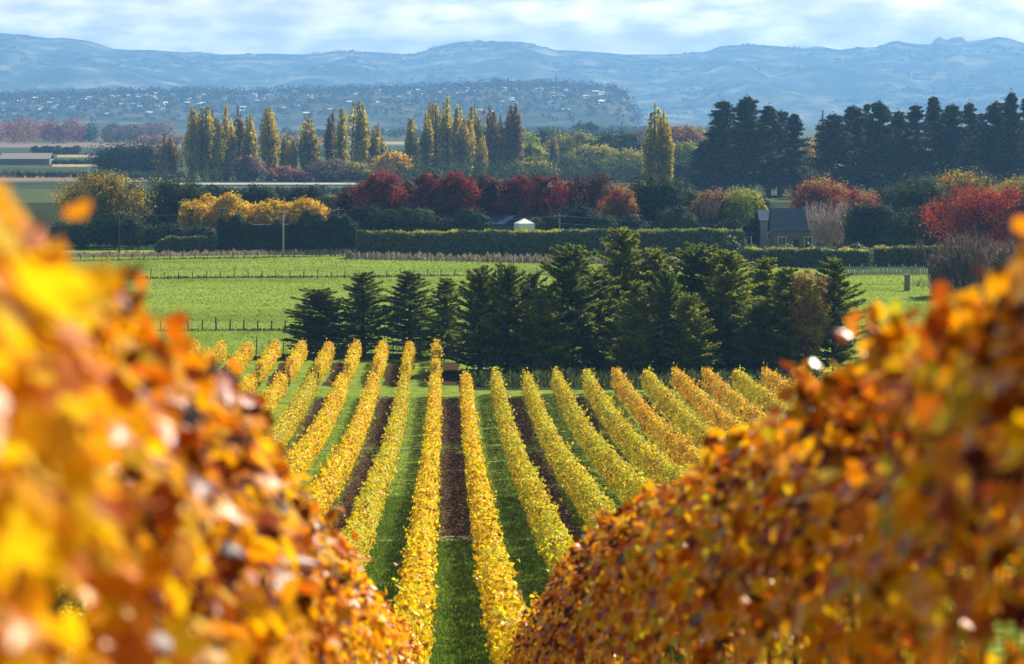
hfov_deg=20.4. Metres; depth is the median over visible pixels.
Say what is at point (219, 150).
poplar tree
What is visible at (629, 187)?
autumn tree
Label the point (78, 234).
shrub
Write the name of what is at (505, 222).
house
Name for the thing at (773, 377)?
vine row
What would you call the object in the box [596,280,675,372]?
conifer tree
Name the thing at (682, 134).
round tree
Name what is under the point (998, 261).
bare bush
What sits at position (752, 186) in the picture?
shelterbelt
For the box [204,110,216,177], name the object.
poplar tree
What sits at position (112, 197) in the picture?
autumn tree
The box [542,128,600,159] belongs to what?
round tree
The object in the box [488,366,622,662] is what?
vine row
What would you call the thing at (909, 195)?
evergreen tree
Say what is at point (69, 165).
field
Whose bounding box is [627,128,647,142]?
round tree
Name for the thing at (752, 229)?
shrub
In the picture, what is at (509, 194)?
autumn tree
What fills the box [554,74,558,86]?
church spire
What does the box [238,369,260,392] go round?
vine row
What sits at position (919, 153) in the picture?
pine tree
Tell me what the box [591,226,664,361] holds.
conifer tree
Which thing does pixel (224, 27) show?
sky
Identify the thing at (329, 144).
poplar tree
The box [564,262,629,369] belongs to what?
conifer tree
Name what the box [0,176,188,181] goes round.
field
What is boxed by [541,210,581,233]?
shrub
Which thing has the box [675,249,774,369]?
conifer tree
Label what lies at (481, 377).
weeds
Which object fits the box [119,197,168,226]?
evergreen tree
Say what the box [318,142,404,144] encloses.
field
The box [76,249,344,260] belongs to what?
fence
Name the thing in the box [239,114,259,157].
poplar tree
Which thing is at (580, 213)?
shrub
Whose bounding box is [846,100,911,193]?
pine tree
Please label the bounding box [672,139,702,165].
round tree
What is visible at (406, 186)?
autumn tree
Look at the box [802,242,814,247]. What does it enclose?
shrub
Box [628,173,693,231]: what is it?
evergreen tree
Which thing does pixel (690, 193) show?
evergreen tree
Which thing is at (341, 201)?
autumn tree
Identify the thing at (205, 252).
weeds
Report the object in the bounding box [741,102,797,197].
pine tree
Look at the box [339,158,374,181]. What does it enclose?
round tree
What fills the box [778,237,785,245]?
window
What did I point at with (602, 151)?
round tree
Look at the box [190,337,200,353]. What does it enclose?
vine row
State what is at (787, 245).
shrub
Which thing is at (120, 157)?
round tree
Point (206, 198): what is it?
autumn tree
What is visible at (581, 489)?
vine row
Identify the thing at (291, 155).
poplar tree
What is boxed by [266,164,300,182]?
round tree
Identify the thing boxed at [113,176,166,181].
field
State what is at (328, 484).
vine row
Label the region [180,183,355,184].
road
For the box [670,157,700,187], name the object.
round tree
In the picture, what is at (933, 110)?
pine tree
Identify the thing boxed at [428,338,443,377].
vine row
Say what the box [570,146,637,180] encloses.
round tree
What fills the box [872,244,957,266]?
hedge
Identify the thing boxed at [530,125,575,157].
round tree
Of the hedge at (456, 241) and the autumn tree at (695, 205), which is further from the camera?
the autumn tree at (695, 205)
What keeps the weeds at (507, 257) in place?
on the ground at (239, 287)
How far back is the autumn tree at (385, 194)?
502.63 m
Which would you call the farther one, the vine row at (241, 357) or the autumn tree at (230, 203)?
the autumn tree at (230, 203)
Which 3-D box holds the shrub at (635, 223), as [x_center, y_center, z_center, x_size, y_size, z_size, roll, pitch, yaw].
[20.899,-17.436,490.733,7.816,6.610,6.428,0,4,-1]
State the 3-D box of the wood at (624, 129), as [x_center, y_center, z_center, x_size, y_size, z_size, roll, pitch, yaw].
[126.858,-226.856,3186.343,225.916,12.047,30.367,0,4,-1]
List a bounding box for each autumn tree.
[39,167,162,245]
[177,198,211,230]
[197,193,216,230]
[206,191,249,228]
[242,201,257,221]
[247,197,295,223]
[285,195,329,224]
[324,182,363,219]
[347,167,412,219]
[395,179,420,209]
[407,172,451,218]
[435,169,487,220]
[464,173,512,214]
[493,172,531,214]
[515,172,573,220]
[560,168,630,213]
[591,186,640,223]
[628,179,643,194]
[689,185,733,227]
[718,185,768,227]
[783,170,856,217]
[786,269,832,368]
[824,184,884,216]
[912,180,1023,254]
[925,167,1002,221]
[975,181,1023,250]
[990,174,1023,214]
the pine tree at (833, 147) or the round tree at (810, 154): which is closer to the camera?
the pine tree at (833, 147)
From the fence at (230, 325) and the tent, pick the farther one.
the tent
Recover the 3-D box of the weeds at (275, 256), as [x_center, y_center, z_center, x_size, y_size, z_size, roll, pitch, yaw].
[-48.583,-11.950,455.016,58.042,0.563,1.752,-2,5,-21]
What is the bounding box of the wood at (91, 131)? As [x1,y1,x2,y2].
[70,123,121,141]
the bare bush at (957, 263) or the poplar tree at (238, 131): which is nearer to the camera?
the bare bush at (957, 263)
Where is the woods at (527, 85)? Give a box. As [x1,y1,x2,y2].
[0,77,643,124]
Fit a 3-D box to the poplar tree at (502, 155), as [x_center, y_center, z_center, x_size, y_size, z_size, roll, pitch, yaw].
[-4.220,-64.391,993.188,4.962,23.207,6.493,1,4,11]
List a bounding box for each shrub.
[45,216,111,248]
[81,210,144,248]
[114,222,156,248]
[140,218,189,245]
[179,224,217,244]
[340,212,367,228]
[343,201,390,231]
[374,207,410,233]
[389,204,436,233]
[420,214,457,232]
[442,207,496,234]
[512,214,552,230]
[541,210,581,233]
[554,203,612,229]
[589,211,619,229]
[615,212,653,229]
[654,203,702,229]
[713,216,745,234]
[720,235,741,254]
[742,215,759,247]
[776,242,797,248]
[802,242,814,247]
[820,215,861,247]
[838,201,901,251]
[846,243,869,249]
[859,201,928,248]
[902,199,959,245]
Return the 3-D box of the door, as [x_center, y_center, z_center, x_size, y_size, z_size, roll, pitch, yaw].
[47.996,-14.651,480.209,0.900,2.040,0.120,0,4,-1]
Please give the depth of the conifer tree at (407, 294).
272.76 m
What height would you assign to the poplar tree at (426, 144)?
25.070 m
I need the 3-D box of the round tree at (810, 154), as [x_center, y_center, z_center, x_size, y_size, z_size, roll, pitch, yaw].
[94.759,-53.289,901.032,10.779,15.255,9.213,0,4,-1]
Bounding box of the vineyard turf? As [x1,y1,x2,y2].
[57,355,1023,663]
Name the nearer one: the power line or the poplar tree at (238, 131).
the power line
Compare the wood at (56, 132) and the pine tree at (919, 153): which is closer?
the pine tree at (919, 153)
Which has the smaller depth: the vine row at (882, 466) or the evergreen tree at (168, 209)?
the vine row at (882, 466)
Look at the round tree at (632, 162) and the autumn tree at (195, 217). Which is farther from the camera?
the round tree at (632, 162)
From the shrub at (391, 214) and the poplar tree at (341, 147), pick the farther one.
the poplar tree at (341, 147)
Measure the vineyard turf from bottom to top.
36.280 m
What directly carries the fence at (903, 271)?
on the ground at (239, 287)
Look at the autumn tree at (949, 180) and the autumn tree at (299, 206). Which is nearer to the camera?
the autumn tree at (299, 206)
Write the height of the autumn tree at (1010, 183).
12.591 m
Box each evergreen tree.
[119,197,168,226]
[132,171,219,227]
[198,183,237,230]
[233,182,284,205]
[269,185,293,203]
[279,182,327,204]
[311,194,336,217]
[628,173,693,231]
[655,174,702,222]
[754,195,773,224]
[862,181,912,211]
[878,172,958,217]
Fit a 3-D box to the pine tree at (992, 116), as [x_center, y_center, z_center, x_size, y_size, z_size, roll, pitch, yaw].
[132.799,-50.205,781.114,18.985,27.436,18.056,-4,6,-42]
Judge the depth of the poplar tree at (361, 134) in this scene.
980.03 m
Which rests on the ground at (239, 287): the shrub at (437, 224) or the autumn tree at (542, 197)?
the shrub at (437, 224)
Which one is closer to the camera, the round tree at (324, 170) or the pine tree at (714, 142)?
the pine tree at (714, 142)
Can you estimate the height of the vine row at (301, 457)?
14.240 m
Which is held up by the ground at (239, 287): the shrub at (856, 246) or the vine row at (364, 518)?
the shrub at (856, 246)
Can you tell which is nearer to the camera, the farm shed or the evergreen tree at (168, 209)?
the evergreen tree at (168, 209)
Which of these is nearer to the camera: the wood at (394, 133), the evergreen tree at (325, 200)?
the evergreen tree at (325, 200)
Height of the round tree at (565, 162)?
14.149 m
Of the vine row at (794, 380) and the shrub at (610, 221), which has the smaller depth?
the vine row at (794, 380)
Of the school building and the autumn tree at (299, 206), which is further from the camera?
the school building
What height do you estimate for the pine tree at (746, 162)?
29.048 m
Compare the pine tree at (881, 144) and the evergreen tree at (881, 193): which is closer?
the evergreen tree at (881, 193)
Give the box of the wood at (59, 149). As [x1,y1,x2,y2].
[30,145,81,153]
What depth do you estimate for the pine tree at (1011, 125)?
770.31 m
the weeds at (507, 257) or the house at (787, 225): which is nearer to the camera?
the weeds at (507, 257)
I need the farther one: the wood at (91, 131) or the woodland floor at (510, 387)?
the wood at (91, 131)
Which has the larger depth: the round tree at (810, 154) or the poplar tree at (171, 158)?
the poplar tree at (171, 158)
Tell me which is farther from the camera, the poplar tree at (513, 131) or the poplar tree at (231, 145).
the poplar tree at (513, 131)
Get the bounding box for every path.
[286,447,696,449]
[376,536,582,541]
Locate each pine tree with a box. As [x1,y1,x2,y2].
[676,139,719,193]
[685,96,743,193]
[712,94,778,190]
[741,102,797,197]
[756,109,811,195]
[774,113,812,196]
[801,111,864,189]
[825,102,873,192]
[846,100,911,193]
[855,104,875,194]
[885,108,923,188]
[894,104,936,189]
[911,96,949,188]
[924,101,978,183]
[955,99,984,178]
[963,111,993,187]
[966,100,1019,191]
[990,88,1023,186]
[1007,99,1023,177]
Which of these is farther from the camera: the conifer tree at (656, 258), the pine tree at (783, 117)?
the pine tree at (783, 117)
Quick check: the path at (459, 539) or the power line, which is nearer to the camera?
the path at (459, 539)
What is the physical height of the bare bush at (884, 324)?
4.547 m
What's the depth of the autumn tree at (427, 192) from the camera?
502.69 m
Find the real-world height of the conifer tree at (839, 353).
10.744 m
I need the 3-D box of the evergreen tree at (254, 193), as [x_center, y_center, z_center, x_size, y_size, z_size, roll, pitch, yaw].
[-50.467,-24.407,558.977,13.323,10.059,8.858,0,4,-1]
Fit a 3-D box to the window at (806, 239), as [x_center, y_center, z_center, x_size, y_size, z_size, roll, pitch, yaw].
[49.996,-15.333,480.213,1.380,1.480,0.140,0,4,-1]
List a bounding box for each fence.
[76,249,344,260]
[108,267,596,278]
[154,317,299,330]
[256,336,460,356]
[346,251,758,266]
[842,264,932,274]
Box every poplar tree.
[151,134,170,178]
[163,135,181,178]
[181,106,200,178]
[197,104,215,179]
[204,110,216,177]
[211,116,227,178]
[213,102,237,179]
[232,106,245,178]
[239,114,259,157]
[257,103,280,180]
[278,132,289,166]
[284,137,298,169]
[296,113,321,180]
[322,110,338,161]
[335,106,350,179]
[345,99,371,180]
[368,122,387,160]
[404,116,421,178]
[418,111,434,173]
[423,100,441,173]
[436,92,452,177]
[449,104,462,169]
[454,115,476,175]
[467,105,482,177]
[475,134,488,174]
[480,104,501,177]
[496,115,507,179]
[503,100,526,165]
[542,135,559,160]
[641,102,662,187]
[651,110,674,182]
[814,110,827,182]
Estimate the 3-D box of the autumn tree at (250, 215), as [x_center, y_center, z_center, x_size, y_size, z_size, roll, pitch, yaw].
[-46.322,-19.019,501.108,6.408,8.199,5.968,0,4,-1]
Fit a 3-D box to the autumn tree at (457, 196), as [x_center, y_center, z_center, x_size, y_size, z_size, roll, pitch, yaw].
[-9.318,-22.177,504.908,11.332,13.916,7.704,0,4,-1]
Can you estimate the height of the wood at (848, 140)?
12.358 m
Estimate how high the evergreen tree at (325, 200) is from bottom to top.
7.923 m
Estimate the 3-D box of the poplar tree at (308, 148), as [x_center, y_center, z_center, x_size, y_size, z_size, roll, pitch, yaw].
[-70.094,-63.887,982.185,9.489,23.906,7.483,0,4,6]
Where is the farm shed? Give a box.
[0,153,54,164]
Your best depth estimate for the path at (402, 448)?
189.62 m
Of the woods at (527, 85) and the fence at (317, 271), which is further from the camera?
the woods at (527, 85)
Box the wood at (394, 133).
[280,126,612,137]
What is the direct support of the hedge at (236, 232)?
on the ground at (239, 287)
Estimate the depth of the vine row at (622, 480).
166.82 m
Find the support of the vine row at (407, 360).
on the vineyard turf
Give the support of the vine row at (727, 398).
on the vineyard turf
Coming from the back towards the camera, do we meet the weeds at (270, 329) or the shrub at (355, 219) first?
the shrub at (355, 219)
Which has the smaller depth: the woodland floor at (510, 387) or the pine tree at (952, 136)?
the woodland floor at (510, 387)
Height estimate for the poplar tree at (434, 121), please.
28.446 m
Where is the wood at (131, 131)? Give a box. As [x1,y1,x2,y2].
[100,120,176,142]
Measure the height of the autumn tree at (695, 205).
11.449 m
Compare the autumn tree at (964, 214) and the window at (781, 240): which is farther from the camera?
the window at (781, 240)
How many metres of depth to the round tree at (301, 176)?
951.07 m
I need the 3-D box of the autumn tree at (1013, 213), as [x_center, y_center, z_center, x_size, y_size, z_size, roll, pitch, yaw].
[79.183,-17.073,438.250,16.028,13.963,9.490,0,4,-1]
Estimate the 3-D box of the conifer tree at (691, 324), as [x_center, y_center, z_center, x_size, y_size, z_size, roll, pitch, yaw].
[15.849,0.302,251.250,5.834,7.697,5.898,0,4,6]
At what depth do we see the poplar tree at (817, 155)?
880.26 m
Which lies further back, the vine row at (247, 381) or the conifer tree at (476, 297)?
the conifer tree at (476, 297)
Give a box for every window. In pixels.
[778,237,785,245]
[804,237,811,245]
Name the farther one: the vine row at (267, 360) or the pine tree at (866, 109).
the pine tree at (866, 109)
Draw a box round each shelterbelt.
[0,170,104,177]
[52,159,97,163]
[83,170,181,177]
[92,167,446,182]
[136,185,361,194]
[179,149,414,156]
[392,157,689,184]
[689,170,1022,195]
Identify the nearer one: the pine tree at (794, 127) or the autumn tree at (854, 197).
the autumn tree at (854, 197)
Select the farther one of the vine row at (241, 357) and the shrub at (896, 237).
the shrub at (896, 237)
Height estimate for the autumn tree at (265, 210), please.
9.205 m
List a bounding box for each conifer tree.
[278,287,364,353]
[330,271,404,354]
[362,269,449,352]
[408,276,477,356]
[437,265,523,370]
[460,262,539,372]
[507,283,584,371]
[510,270,548,364]
[514,242,615,368]
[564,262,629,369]
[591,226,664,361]
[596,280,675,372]
[624,243,689,362]
[643,269,693,369]
[658,292,722,371]
[660,242,745,360]
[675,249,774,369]
[729,302,790,372]
[733,255,790,357]
[738,267,831,371]
[782,255,870,370]
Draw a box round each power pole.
[113,210,124,250]
[277,210,288,255]
[599,237,612,264]
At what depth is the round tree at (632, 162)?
957.25 m
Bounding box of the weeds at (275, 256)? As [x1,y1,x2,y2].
[71,254,344,260]
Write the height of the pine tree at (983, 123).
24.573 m
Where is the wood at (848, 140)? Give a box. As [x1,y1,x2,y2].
[802,136,1014,149]
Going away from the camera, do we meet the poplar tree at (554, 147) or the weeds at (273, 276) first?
the weeds at (273, 276)
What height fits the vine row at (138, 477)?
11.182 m
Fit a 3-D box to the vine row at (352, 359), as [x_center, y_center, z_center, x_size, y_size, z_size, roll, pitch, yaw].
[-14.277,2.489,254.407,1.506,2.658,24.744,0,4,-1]
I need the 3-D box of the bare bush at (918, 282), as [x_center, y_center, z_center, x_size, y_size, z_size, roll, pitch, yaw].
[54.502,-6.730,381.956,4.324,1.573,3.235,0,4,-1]
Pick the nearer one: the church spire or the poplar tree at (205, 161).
the poplar tree at (205, 161)
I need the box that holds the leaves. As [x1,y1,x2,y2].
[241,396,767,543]
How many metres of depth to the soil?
206.58 m
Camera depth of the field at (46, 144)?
2113.37 m
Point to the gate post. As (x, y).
(907, 282)
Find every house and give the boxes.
[480,215,524,232]
[755,210,769,247]
[767,208,815,248]
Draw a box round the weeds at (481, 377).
[459,365,839,388]
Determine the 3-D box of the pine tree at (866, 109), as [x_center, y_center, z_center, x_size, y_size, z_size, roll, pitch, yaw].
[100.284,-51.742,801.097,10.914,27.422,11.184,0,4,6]
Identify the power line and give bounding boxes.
[559,215,711,224]
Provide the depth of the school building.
4947.10 m
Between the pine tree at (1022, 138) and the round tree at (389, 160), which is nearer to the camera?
the pine tree at (1022, 138)
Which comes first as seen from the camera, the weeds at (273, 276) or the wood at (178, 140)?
the weeds at (273, 276)
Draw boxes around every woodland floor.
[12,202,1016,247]
[459,369,842,389]
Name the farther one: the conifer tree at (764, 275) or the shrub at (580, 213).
the shrub at (580, 213)
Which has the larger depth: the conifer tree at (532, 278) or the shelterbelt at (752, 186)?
the shelterbelt at (752, 186)
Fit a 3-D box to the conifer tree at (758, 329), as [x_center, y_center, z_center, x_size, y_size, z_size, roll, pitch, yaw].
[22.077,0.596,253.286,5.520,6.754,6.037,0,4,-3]
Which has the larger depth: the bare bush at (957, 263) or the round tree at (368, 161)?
the round tree at (368, 161)
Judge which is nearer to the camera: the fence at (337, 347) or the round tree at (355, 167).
the fence at (337, 347)
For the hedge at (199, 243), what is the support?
on the ground at (239, 287)
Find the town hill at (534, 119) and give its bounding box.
[0,86,642,128]
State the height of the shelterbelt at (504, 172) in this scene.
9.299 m
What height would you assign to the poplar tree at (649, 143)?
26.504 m
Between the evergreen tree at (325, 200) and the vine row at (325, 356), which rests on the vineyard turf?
the vine row at (325, 356)
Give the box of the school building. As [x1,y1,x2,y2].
[233,95,264,99]
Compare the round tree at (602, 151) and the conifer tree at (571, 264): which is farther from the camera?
the round tree at (602, 151)
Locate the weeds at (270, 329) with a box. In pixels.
[154,327,299,331]
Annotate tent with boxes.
[514,219,533,230]
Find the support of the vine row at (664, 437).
on the vineyard turf
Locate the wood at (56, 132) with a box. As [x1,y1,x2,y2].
[0,117,87,143]
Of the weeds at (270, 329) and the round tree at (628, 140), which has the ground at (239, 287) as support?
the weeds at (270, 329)
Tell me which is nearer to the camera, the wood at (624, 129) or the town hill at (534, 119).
the wood at (624, 129)
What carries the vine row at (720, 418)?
on the vineyard turf
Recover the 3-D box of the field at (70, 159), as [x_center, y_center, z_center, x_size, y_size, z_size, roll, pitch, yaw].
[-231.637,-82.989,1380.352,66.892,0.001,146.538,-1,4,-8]
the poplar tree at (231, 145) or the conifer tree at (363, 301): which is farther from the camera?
the poplar tree at (231, 145)
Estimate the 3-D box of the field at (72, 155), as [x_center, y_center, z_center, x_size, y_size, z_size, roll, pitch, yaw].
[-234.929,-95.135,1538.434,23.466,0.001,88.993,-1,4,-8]
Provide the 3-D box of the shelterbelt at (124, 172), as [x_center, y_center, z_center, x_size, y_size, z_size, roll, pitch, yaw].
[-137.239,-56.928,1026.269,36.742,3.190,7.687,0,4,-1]
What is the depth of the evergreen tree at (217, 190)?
557.13 m
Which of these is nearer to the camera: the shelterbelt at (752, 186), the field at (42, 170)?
the shelterbelt at (752, 186)
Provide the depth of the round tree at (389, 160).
955.48 m
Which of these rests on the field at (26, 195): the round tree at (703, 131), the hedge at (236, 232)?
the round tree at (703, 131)
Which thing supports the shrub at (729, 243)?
on the ground at (239, 287)
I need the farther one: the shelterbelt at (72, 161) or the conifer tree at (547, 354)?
the shelterbelt at (72, 161)
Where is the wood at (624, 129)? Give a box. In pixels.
[526,124,710,133]
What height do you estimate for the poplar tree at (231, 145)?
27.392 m
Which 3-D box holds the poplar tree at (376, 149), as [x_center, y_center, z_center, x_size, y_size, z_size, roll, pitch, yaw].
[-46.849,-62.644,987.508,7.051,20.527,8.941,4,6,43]
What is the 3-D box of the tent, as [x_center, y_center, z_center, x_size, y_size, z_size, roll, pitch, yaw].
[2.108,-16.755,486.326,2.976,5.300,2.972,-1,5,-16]
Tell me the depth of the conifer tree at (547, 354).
252.06 m
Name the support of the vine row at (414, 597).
on the vineyard turf
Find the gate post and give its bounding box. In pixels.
[904,274,910,290]
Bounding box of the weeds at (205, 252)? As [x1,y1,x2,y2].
[69,248,352,256]
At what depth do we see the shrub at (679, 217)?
489.48 m
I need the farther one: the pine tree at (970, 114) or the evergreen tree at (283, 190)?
the pine tree at (970, 114)
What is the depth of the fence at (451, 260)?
443.51 m
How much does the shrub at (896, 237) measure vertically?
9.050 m
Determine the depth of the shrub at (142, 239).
487.23 m
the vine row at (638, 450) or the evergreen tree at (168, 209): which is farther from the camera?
the evergreen tree at (168, 209)
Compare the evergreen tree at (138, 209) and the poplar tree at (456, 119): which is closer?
the evergreen tree at (138, 209)
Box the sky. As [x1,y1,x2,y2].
[0,0,1023,54]
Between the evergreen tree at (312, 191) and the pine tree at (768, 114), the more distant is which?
the pine tree at (768, 114)
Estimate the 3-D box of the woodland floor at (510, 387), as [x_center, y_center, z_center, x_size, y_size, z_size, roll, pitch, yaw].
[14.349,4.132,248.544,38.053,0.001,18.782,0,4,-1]
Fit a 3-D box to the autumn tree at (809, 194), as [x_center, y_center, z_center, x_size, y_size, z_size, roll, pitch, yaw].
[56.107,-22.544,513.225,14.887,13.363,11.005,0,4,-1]
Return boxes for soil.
[221,362,783,541]
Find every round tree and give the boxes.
[79,124,185,172]
[227,154,267,182]
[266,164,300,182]
[286,169,312,182]
[302,157,351,182]
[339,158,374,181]
[358,156,380,181]
[370,150,414,177]
[482,125,548,175]
[500,152,560,178]
[518,142,549,162]
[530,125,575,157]
[540,149,600,179]
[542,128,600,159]
[562,142,617,162]
[570,121,604,137]
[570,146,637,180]
[580,128,646,153]
[596,145,644,163]
[610,154,646,181]
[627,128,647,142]
[644,123,706,147]
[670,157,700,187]
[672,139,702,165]
[691,123,711,140]
[800,141,816,186]
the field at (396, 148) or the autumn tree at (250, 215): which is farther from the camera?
the field at (396, 148)
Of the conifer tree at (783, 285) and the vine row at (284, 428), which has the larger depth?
the conifer tree at (783, 285)
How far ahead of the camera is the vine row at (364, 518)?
136.38 m
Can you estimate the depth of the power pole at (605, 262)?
380.51 m
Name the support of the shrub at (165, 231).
on the ground at (239, 287)
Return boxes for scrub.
[0,34,1023,120]
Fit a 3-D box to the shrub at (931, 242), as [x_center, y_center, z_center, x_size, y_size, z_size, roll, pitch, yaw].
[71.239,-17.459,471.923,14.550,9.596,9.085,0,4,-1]
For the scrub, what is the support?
on the hills at (805, 94)
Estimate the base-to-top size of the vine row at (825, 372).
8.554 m
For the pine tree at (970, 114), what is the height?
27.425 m
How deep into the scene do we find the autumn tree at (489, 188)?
507.73 m
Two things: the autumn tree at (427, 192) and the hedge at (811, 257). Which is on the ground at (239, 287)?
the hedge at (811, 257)
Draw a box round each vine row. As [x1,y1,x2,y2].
[0,180,423,663]
[14,370,288,576]
[52,367,351,661]
[57,368,319,615]
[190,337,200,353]
[202,338,228,371]
[215,368,380,653]
[226,338,254,374]
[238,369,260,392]
[254,338,281,385]
[281,338,308,385]
[313,338,335,384]
[341,338,361,380]
[341,367,411,569]
[370,338,388,378]
[388,369,443,663]
[399,338,415,380]
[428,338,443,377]
[458,368,538,663]
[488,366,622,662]
[503,216,1023,663]
[520,367,828,663]
[549,366,850,663]
[581,366,971,663]
[610,365,703,471]
[640,364,728,449]
[669,362,971,577]
[700,366,1022,567]
[730,364,1019,521]
[759,362,797,405]
[790,366,818,391]
[820,364,835,377]
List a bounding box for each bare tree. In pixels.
[698,194,721,228]
[804,200,851,248]
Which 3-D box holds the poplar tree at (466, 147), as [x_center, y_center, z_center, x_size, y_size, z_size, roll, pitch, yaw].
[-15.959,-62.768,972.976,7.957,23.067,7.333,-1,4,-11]
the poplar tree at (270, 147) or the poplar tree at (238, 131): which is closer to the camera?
the poplar tree at (270, 147)
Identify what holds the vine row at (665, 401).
on the vineyard turf
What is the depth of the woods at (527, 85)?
4918.04 m
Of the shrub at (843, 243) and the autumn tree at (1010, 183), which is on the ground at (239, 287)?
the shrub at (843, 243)
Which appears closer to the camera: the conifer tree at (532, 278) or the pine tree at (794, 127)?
the conifer tree at (532, 278)
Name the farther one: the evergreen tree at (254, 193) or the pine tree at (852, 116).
the pine tree at (852, 116)
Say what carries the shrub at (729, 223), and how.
on the ground at (239, 287)
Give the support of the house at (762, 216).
on the ground at (239, 287)
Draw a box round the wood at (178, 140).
[138,134,323,144]
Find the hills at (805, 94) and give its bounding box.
[0,33,1023,122]
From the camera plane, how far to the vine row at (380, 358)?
249.74 m
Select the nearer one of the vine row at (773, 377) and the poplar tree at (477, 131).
the vine row at (773, 377)
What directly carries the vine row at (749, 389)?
on the vineyard turf
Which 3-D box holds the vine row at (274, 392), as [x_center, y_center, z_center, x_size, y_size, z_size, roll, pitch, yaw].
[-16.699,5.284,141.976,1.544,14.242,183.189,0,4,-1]
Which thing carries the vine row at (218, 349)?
on the vineyard turf
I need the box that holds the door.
[794,239,798,247]
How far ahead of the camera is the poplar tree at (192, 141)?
980.19 m
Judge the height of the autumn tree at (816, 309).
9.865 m
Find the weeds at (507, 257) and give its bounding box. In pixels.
[345,250,748,264]
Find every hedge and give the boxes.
[153,235,217,253]
[216,209,358,253]
[355,227,744,256]
[741,246,873,268]
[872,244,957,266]
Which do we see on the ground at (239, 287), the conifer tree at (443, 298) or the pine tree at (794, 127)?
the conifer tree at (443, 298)
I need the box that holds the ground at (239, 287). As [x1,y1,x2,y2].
[68,247,1019,355]
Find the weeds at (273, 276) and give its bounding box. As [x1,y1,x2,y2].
[139,273,548,278]
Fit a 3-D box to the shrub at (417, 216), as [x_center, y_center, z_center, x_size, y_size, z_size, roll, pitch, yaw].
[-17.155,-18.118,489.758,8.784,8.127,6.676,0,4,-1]
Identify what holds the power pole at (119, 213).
on the ground at (239, 287)
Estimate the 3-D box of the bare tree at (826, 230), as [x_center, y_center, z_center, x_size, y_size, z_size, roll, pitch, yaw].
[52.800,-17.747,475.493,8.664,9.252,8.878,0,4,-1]
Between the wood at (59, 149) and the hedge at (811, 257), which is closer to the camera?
the hedge at (811, 257)
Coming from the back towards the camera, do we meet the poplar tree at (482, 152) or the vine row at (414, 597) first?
the poplar tree at (482, 152)
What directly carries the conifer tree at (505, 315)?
on the woodland floor at (510, 387)
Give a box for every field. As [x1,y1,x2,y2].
[0,143,185,146]
[0,148,153,153]
[0,168,181,174]
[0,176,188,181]
[0,182,188,187]
[52,164,95,166]
[54,159,90,162]
[57,155,91,156]
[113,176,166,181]
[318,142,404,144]
[320,146,414,152]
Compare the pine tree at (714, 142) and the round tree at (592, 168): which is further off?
the round tree at (592, 168)
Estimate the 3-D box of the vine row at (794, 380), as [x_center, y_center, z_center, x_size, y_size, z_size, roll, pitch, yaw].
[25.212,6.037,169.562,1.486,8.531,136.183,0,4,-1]
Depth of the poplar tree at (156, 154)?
1005.04 m
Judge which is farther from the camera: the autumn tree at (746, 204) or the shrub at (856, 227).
the autumn tree at (746, 204)
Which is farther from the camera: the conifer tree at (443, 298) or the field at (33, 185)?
the field at (33, 185)
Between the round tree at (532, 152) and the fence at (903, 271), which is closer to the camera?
the fence at (903, 271)
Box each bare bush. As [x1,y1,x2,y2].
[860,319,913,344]
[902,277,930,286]
[911,238,926,266]
[925,226,1000,296]
[979,236,1023,296]
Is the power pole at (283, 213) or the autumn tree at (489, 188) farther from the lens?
the autumn tree at (489, 188)
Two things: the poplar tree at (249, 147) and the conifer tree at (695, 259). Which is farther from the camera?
the poplar tree at (249, 147)

